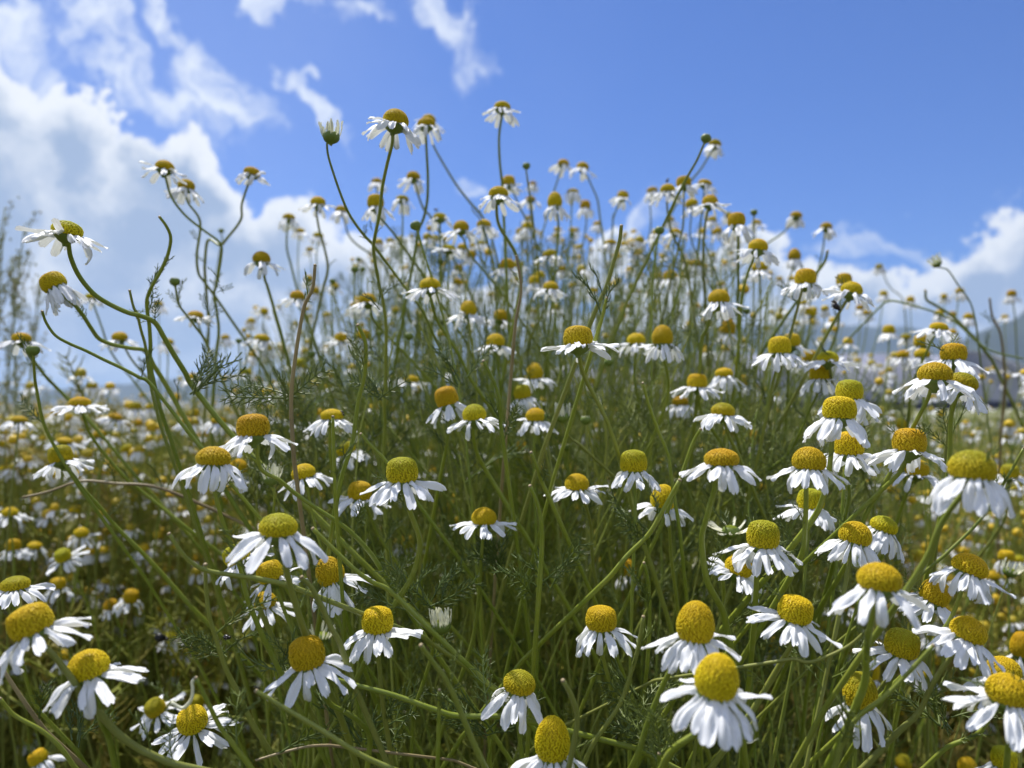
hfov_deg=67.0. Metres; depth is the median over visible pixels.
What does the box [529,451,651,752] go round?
bare stem
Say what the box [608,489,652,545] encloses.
leaf tuft
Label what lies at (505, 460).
bare stem
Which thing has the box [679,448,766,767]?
chamomile flower
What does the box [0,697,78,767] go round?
bare stem
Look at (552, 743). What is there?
chamomile flower
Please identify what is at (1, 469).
chamomile flower
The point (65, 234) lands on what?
chamomile flower
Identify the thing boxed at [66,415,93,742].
chamomile flower
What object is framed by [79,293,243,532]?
chamomile flower
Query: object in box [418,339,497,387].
leaf tuft
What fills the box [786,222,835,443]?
chamomile flower
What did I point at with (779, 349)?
chamomile flower
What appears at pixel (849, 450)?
chamomile flower
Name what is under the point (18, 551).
chamomile flower
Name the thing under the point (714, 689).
chamomile flower
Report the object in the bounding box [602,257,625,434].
chamomile flower
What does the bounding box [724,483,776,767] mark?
chamomile flower
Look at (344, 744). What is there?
bare stem
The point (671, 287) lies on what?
chamomile flower
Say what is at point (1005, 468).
chamomile flower
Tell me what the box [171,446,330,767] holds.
chamomile flower
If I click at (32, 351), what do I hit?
chamomile bud
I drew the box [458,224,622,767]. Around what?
bare stem
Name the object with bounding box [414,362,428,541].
chamomile flower
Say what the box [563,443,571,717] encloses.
chamomile bud
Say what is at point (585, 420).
chamomile bud
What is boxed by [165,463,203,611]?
chamomile flower
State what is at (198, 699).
chamomile flower
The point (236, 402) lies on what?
chamomile flower
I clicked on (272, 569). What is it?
chamomile flower
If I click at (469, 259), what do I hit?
chamomile flower
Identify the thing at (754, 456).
chamomile flower
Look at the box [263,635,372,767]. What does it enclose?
chamomile flower
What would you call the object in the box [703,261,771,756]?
chamomile flower
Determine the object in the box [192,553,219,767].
chamomile flower
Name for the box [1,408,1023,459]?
meadow
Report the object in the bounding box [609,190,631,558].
chamomile flower
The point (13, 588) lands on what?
chamomile flower
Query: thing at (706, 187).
chamomile flower
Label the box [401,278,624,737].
chamomile flower
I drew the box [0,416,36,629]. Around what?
chamomile flower
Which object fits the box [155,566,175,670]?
chamomile flower
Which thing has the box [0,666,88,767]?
bare stem
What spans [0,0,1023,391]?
sky
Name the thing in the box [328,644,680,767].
bare stem
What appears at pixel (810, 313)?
chamomile flower
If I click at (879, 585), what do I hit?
chamomile flower
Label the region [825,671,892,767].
chamomile flower
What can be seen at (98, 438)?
chamomile flower
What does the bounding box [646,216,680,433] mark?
chamomile flower
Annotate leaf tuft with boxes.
[64,699,117,747]
[167,625,257,661]
[189,343,249,394]
[196,292,223,326]
[208,267,233,292]
[217,358,334,412]
[235,625,319,678]
[312,672,427,752]
[344,370,413,400]
[348,549,445,610]
[358,221,382,239]
[359,279,386,309]
[392,558,486,609]
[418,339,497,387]
[426,688,545,739]
[462,516,518,577]
[489,531,592,597]
[587,658,680,732]
[600,707,699,763]
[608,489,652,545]
[777,630,871,678]
[779,524,838,566]
[880,670,997,735]
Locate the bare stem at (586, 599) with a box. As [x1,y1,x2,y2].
[440,477,681,767]
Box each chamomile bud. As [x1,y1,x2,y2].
[16,331,249,760]
[145,228,223,746]
[165,277,361,762]
[236,338,286,660]
[308,351,360,766]
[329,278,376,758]
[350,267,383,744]
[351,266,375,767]
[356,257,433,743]
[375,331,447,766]
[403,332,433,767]
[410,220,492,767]
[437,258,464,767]
[495,627,504,767]
[522,162,562,640]
[530,133,711,673]
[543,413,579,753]
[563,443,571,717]
[566,233,574,594]
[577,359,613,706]
[580,416,598,767]
[638,226,664,708]
[718,209,757,613]
[730,309,749,581]
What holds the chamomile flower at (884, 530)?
on the ground
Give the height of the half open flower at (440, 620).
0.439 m
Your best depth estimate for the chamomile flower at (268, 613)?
0.29 m
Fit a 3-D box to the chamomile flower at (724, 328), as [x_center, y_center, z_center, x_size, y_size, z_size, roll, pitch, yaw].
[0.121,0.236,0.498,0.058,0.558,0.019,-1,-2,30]
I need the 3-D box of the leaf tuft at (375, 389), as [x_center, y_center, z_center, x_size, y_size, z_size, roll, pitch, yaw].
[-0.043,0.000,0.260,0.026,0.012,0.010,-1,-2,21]
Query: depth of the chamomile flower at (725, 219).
0.82 m
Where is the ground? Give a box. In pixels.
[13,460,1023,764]
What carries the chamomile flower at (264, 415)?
on the ground
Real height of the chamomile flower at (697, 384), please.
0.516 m
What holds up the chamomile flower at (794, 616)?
on the ground
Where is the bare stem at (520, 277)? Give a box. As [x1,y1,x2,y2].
[483,255,523,760]
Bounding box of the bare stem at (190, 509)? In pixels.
[128,289,269,767]
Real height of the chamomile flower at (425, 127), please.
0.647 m
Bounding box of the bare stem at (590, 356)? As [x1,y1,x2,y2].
[486,269,618,765]
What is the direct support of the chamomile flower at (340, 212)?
on the ground
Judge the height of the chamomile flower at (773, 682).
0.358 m
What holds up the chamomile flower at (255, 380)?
on the ground
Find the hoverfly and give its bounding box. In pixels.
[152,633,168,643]
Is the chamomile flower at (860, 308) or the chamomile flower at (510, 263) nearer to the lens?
the chamomile flower at (510, 263)
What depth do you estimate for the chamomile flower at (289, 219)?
0.59 m
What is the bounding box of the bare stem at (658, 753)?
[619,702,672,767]
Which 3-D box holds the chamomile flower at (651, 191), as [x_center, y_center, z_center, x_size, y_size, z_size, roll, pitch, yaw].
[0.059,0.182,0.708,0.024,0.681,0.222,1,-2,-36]
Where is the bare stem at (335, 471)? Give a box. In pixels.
[331,415,356,767]
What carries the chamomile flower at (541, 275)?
on the ground
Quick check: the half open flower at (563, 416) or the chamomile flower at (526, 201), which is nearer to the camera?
the half open flower at (563, 416)
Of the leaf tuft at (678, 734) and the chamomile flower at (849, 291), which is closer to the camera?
the leaf tuft at (678, 734)
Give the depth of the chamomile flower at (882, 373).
0.88 m
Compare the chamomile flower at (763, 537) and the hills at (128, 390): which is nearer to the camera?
the chamomile flower at (763, 537)
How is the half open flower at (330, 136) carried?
on the ground
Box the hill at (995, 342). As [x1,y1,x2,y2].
[3,311,1023,407]
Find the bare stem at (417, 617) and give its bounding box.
[311,527,536,734]
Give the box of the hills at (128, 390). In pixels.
[0,322,962,405]
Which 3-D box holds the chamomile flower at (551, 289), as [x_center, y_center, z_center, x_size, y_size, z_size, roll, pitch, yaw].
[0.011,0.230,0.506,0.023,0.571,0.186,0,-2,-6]
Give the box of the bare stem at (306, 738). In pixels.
[255,720,475,767]
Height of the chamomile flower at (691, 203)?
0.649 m
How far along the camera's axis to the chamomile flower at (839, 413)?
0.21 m
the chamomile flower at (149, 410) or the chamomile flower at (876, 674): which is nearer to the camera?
the chamomile flower at (876, 674)
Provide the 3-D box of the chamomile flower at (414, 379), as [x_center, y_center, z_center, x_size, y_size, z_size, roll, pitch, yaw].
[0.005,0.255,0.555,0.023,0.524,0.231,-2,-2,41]
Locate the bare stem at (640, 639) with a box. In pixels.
[582,615,655,766]
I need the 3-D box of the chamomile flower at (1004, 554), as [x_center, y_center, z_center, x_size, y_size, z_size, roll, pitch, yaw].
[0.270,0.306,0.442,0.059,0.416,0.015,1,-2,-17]
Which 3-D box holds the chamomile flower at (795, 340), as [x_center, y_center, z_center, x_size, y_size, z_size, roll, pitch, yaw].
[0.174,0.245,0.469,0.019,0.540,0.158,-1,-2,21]
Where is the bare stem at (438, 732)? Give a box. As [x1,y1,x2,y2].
[435,681,464,767]
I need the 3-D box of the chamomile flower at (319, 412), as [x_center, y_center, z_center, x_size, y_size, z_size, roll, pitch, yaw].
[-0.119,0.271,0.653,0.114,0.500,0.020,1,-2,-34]
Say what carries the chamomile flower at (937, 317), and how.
on the ground
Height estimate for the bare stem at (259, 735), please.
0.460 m
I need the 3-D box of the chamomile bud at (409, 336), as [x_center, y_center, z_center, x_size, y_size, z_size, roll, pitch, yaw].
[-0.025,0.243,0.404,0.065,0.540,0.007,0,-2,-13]
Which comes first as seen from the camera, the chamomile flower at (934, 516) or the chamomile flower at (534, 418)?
the chamomile flower at (534, 418)
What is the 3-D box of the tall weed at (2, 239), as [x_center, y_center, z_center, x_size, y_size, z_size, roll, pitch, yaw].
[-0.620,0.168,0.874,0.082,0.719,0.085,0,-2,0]
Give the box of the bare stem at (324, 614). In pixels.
[296,567,390,764]
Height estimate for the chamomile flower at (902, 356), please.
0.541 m
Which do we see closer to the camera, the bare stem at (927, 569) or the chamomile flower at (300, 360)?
the bare stem at (927, 569)
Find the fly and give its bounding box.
[831,300,841,310]
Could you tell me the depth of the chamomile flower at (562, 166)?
0.62 m
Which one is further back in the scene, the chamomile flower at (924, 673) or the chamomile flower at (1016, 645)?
the chamomile flower at (924, 673)
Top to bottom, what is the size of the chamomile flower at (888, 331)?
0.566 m
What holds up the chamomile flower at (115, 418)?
on the ground
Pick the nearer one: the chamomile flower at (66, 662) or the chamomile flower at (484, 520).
the chamomile flower at (484, 520)
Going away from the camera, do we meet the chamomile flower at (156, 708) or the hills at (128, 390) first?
the chamomile flower at (156, 708)
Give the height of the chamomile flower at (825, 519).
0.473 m
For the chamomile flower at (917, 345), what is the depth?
0.48 m
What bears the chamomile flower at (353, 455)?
on the ground
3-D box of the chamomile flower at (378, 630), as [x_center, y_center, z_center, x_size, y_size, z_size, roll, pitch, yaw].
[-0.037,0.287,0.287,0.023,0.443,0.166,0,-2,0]
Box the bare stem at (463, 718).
[419,640,488,767]
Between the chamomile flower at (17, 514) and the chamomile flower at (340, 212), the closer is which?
the chamomile flower at (17, 514)
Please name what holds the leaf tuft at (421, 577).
attached to the chamomile flower at (401, 477)
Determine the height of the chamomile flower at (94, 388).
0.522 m
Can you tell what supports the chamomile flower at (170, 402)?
on the ground
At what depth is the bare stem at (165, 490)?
0.36 m
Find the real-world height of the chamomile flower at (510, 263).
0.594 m
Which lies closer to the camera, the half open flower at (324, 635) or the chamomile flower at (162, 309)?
the half open flower at (324, 635)
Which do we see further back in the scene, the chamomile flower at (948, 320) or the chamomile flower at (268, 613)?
the chamomile flower at (948, 320)
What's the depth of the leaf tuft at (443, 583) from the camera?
0.25 m
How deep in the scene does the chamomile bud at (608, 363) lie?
0.37 m
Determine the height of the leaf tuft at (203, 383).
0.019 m
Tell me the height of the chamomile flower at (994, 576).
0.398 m
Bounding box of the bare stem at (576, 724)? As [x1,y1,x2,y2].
[561,678,579,767]
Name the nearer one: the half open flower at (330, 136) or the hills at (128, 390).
the half open flower at (330, 136)
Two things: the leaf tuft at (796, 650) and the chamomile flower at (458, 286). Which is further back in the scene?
the chamomile flower at (458, 286)
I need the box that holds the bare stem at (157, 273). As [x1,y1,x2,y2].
[145,216,270,767]
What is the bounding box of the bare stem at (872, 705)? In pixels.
[832,643,935,767]
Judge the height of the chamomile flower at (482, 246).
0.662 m
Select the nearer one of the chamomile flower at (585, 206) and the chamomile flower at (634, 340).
the chamomile flower at (634, 340)
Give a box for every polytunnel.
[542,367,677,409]
[677,352,1016,409]
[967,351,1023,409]
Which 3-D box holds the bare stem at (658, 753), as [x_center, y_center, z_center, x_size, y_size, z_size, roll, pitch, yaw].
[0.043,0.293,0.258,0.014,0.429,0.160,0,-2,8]
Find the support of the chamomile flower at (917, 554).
on the ground
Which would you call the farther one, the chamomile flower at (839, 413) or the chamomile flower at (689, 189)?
the chamomile flower at (689, 189)
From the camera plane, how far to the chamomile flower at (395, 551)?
0.48 m
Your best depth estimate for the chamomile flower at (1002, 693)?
0.17 m
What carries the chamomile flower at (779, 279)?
on the ground
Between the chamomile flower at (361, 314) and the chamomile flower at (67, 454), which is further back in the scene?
the chamomile flower at (361, 314)
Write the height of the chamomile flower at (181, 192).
0.622 m
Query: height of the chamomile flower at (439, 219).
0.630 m
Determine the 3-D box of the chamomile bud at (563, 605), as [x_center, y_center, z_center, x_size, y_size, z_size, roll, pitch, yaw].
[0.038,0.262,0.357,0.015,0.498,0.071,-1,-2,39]
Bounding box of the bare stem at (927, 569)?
[731,447,1023,746]
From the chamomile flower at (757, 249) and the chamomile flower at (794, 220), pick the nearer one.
the chamomile flower at (757, 249)
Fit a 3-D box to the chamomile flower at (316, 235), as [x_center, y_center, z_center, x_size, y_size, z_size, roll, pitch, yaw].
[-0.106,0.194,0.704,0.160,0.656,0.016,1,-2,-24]
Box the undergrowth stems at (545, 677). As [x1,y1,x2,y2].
[3,237,1023,767]
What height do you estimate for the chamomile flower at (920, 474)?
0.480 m
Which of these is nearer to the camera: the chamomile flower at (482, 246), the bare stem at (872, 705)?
the bare stem at (872, 705)
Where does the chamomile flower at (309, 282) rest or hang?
on the ground
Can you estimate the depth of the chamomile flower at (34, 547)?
0.55 m
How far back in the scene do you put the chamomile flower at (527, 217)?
0.91 m
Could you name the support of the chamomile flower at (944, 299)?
on the ground
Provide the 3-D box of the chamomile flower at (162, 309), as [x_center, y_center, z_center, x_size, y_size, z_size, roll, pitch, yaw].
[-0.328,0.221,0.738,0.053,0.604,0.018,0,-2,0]
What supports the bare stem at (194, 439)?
on the ground
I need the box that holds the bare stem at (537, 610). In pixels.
[525,484,543,757]
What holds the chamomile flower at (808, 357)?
on the ground
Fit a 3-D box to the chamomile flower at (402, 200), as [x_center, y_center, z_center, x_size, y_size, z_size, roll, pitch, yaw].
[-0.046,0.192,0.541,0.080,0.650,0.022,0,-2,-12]
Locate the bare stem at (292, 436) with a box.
[273,264,334,767]
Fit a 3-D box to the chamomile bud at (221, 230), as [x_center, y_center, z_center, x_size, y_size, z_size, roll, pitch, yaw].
[-0.295,0.199,0.718,0.044,0.648,0.217,2,-2,-42]
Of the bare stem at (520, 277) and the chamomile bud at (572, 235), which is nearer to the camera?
the bare stem at (520, 277)
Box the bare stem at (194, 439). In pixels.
[41,310,430,767]
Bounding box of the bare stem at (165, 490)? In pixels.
[22,458,518,752]
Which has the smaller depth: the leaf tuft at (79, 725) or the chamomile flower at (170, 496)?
the leaf tuft at (79, 725)
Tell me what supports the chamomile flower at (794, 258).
on the ground
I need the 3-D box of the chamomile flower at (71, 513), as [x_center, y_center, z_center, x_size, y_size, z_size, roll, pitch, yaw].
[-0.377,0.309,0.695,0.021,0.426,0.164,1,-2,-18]
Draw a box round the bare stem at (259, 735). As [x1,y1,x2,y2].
[203,563,283,767]
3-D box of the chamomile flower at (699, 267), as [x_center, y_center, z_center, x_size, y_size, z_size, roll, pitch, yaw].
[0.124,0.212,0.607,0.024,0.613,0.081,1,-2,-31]
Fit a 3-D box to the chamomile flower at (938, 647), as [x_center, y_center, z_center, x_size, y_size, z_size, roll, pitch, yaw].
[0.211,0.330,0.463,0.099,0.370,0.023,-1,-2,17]
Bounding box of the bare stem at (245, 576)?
[167,521,578,767]
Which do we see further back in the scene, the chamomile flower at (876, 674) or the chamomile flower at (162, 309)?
the chamomile flower at (162, 309)
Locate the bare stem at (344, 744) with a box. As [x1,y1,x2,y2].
[254,689,396,767]
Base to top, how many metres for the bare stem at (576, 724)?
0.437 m
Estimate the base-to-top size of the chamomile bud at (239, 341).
0.550 m
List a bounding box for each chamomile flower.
[0,332,337,752]
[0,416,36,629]
[0,440,36,748]
[0,465,17,746]
[0,507,46,766]
[0,539,32,767]
[0,576,90,767]
[0,602,208,767]
[15,218,535,751]
[15,541,47,754]
[21,737,65,767]
[32,445,322,743]
[38,271,380,760]
[43,437,95,767]
[43,649,148,767]
[44,577,74,767]
[46,413,133,749]
[46,545,119,766]
[50,397,435,767]
[51,649,68,767]
[53,527,100,763]
[62,499,93,645]
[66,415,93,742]
[75,382,102,745]
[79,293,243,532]
[83,430,114,710]
[91,594,104,765]
[94,580,128,744]
[96,588,143,767]
[98,332,340,700]
[99,598,167,767]
[104,338,179,757]
[118,444,202,747]
[123,402,160,732]
[127,419,145,686]
[130,394,183,695]
[130,681,338,744]
[139,160,282,756]
[144,404,196,738]
[149,301,182,702]
[150,417,198,731]
[151,528,172,659]
[151,703,238,765]
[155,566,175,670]
[156,493,178,750]
[156,632,189,762]
[159,507,174,749]
[161,373,202,765]
[164,166,270,767]
[164,179,370,765]
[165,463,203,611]
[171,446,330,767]
[173,311,322,765]
[179,694,208,764]
[186,408,202,702]
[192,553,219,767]
[200,417,247,754]
[200,492,292,729]
[215,334,236,407]
[215,542,342,767]
[219,413,514,764]
[226,513,359,767]
[228,459,336,750]
[231,389,267,513]
[232,368,290,683]
[237,633,263,765]
[238,196,335,767]
[241,334,312,707]
[241,591,296,767]
[242,352,272,463]
[243,251,373,710]
[244,559,331,767]
[246,389,320,630]
[250,376,268,521]
[251,307,272,415]
[258,344,281,435]
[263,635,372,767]
[275,348,290,429]
[278,213,323,403]
[278,290,407,687]
[278,464,370,767]
[281,414,310,618]
[283,358,317,732]
[291,228,332,556]
[301,275,357,602]
[302,247,339,400]
[303,409,356,721]
[305,287,337,558]
[308,232,349,437]
[308,556,397,767]
[311,457,445,767]
[316,408,326,531]
[322,333,425,750]
[327,283,348,437]
[328,481,527,716]
[330,205,479,497]
[336,441,454,767]
[343,301,425,766]
[344,606,422,766]
[345,293,609,705]
[350,329,415,757]
[355,117,443,669]
[357,259,376,336]
[361,108,420,767]
[361,194,589,724]
[368,178,426,765]
[387,306,423,528]
[391,195,464,757]
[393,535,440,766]
[394,372,568,721]
[394,386,466,755]
[395,244,466,556]
[397,171,597,742]
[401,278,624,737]
[412,114,560,628]
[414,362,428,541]
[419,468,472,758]
[423,234,436,633]
[425,213,468,763]
[427,507,516,767]
[440,220,662,617]
[445,186,522,756]
[445,300,490,767]
[446,278,463,506]
[446,404,651,766]
[450,264,487,503]
[454,243,497,584]
[454,250,480,607]
[471,219,505,662]
[472,240,515,742]
[474,333,521,658]
[480,310,511,767]
[481,669,542,759]
[482,101,524,753]
[482,159,575,750]
[489,258,523,760]
[503,175,603,525]
[506,222,537,765]
[509,384,553,702]
[511,715,593,767]
[512,228,528,509]
[512,363,556,758]
[516,196,545,476]
[517,408,558,755]
[521,181,538,504]
[521,215,534,363]
[522,281,567,611]
[525,275,544,666]
[528,191,570,668]
[533,249,567,713]
[536,270,558,603]
[540,325,711,763]
[544,473,627,753]
[547,266,568,488]
[550,188,581,600]
[550,325,683,713]
[553,200,593,513]
[557,187,658,458]
[563,139,723,515]
[568,366,837,727]
[569,161,635,562]
[574,333,657,765]
[575,605,656,767]
[588,221,603,441]
[593,211,804,648]
[597,239,639,670]
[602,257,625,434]
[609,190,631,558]
[611,449,660,765]
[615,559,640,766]
[619,601,740,767]
[629,484,695,767]
[636,175,703,671]
[637,396,870,767]
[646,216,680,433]
[648,272,664,474]
[649,183,749,765]
[650,652,771,767]
[652,418,949,767]
[653,228,687,649]
[654,270,684,637]
[660,396,698,764]
[670,373,859,766]
[672,273,875,763]
[674,289,748,763]
[674,375,756,739]
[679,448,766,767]
[680,179,717,590]
[681,198,802,688]
[684,259,701,530]
[684,431,759,751]
[685,446,849,767]
[690,194,731,526]
[690,238,779,754]
[691,212,731,525]
[691,555,761,767]
[692,318,742,590]
[693,402,849,767]
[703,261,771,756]
[704,334,806,762]
[706,216,721,436]
[707,368,745,692]
[707,581,841,767]
[708,219,766,532]
[710,227,743,590]
[712,511,802,767]
[717,237,745,504]
[719,268,828,767]
[722,212,769,753]
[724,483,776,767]
[748,362,974,763]
[754,492,795,688]
[755,248,803,427]
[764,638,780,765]
[765,276,784,386]
[770,488,836,767]
[772,308,783,418]
[775,273,851,767]
[776,350,816,767]
[778,333,812,752]
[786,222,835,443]
[789,307,821,441]
[789,445,1015,767]
[789,521,880,767]
[797,426,879,767]
[799,340,939,767]
[802,553,1015,767]
[811,379,881,725]
[812,516,904,767]
[816,460,938,767]
[822,553,930,767]
[822,607,855,762]
[824,325,899,760]
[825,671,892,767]
[839,627,934,767]
[842,568,954,750]
[843,290,889,430]
[843,310,875,431]
[853,304,863,379]
[856,659,882,766]
[858,615,1005,767]
[870,263,922,534]
[875,371,890,509]
[878,464,1023,686]
[885,334,912,563]
[885,372,987,767]
[886,322,959,758]
[888,350,930,767]
[888,418,943,764]
[892,296,919,560]
[895,754,911,767]
[905,335,937,767]
[905,348,934,767]
[906,671,939,755]
[909,550,938,731]
[910,634,946,763]
[916,332,989,761]
[920,656,1022,767]
[924,293,950,551]
[932,310,949,566]
[932,511,951,604]
[939,329,962,603]
[941,671,1023,767]
[942,288,969,601]
[944,311,969,603]
[956,313,975,598]
[957,756,976,767]
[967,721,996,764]
[975,570,1009,763]
[976,745,1017,767]
[990,555,1023,726]
[994,550,1016,654]
[996,314,1013,563]
[1002,433,1022,736]
[1003,290,1023,424]
[1006,631,1023,767]
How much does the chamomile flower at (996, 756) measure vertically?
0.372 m
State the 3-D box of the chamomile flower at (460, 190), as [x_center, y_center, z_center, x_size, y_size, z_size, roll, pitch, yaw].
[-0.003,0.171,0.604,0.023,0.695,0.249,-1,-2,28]
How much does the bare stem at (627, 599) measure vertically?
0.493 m
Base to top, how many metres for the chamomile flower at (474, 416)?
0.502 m
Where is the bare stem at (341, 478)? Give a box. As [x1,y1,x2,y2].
[297,323,370,767]
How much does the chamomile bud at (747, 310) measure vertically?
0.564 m
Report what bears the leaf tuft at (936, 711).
attached to the chamomile flower at (934, 598)
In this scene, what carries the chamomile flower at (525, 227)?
on the ground
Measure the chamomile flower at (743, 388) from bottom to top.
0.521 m
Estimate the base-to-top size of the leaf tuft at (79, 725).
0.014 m
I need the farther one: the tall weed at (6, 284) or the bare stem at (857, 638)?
the tall weed at (6, 284)
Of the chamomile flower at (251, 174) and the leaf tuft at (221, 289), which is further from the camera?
the chamomile flower at (251, 174)
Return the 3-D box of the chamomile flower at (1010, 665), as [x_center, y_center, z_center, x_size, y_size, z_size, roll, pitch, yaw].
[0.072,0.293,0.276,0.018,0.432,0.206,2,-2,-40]
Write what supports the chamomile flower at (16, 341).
on the ground
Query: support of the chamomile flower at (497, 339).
on the ground
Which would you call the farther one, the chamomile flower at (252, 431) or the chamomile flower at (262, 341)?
the chamomile flower at (262, 341)
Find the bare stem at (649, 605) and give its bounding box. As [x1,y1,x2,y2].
[623,561,653,767]
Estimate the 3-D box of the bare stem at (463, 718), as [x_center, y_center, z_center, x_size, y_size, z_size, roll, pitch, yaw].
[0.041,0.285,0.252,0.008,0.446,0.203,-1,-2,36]
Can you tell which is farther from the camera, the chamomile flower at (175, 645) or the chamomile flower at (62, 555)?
the chamomile flower at (175, 645)
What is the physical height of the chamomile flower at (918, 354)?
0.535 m
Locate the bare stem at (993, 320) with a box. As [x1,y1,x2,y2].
[980,298,1006,652]
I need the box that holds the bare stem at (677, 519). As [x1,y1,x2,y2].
[641,382,703,767]
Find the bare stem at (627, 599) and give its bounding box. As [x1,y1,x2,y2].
[560,428,701,766]
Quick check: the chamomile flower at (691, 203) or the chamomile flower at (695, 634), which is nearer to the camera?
the chamomile flower at (695, 634)
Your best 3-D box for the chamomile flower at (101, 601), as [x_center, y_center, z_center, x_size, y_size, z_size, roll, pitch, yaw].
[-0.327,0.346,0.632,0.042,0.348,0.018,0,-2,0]
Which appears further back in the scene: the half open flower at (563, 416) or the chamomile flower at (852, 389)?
the half open flower at (563, 416)
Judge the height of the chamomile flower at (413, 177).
0.657 m
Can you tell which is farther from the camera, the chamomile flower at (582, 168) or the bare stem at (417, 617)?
the chamomile flower at (582, 168)
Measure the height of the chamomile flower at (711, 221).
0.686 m
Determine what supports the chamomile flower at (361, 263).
on the ground
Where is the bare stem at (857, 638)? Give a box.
[509,629,865,767]
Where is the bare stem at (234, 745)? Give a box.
[170,676,260,767]
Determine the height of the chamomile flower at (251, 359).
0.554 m
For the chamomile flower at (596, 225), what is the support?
on the ground
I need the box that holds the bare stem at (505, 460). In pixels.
[482,360,537,728]
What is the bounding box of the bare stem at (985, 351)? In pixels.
[924,289,1023,427]
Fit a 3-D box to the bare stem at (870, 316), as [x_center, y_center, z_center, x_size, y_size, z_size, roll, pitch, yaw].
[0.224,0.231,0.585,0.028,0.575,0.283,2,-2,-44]
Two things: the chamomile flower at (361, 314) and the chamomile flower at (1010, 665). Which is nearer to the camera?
the chamomile flower at (1010, 665)
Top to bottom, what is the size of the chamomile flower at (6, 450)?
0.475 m
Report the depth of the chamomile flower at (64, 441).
0.49 m
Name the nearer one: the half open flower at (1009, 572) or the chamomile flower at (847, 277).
the half open flower at (1009, 572)
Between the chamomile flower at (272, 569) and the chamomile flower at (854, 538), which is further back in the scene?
the chamomile flower at (272, 569)
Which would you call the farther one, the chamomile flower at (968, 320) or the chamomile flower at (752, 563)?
the chamomile flower at (968, 320)
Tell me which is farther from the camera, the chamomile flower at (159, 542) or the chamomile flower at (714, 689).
the chamomile flower at (159, 542)
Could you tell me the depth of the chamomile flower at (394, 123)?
0.28 m
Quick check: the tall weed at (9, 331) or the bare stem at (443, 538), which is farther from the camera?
the tall weed at (9, 331)
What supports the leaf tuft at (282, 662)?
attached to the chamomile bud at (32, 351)
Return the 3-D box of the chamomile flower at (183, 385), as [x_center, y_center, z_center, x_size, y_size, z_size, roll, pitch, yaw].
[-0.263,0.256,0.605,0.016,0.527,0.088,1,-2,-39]
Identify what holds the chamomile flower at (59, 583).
on the ground
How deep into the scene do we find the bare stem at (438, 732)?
0.20 m
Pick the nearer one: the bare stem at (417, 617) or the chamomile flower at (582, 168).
the bare stem at (417, 617)
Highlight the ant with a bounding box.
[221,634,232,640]
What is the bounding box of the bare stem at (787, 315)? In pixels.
[662,250,828,619]
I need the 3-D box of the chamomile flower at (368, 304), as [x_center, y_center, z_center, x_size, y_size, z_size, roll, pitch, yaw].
[0.017,0.235,0.485,0.272,0.561,0.023,2,-2,-41]
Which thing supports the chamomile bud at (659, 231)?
on the ground
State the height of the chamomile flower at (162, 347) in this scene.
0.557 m
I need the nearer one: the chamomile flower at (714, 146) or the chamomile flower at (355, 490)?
the chamomile flower at (355, 490)
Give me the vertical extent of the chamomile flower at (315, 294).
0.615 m
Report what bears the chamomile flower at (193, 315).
on the ground
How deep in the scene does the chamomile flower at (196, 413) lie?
0.67 m
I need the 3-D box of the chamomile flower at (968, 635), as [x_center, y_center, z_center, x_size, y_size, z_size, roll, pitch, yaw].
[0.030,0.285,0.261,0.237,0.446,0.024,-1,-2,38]
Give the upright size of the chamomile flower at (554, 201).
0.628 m
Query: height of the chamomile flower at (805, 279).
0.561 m
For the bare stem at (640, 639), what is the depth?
0.22 m
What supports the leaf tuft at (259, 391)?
attached to the chamomile flower at (65, 234)
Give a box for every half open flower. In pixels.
[248,455,291,767]
[303,620,334,767]
[318,118,531,756]
[409,607,453,767]
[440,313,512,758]
[554,388,732,711]
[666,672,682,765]
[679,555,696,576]
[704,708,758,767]
[707,506,746,767]
[927,252,1019,630]
[946,557,1023,767]
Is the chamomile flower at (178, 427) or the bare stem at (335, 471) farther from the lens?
the chamomile flower at (178, 427)
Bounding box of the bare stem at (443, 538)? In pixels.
[359,433,581,761]
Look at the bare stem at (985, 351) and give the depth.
0.58 m
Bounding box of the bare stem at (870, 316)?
[745,300,1023,493]
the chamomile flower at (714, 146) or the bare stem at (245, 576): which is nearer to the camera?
the bare stem at (245, 576)
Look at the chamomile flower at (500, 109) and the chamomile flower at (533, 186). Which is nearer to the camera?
the chamomile flower at (500, 109)
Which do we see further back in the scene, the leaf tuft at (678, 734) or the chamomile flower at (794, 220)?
the chamomile flower at (794, 220)
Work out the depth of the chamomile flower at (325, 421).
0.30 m
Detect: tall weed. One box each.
[0,196,21,494]
[0,211,41,490]
[0,218,11,389]
[0,251,67,538]
[0,274,51,493]
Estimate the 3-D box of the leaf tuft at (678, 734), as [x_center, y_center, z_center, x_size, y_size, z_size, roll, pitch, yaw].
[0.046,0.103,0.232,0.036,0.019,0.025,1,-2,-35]
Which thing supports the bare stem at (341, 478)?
on the ground

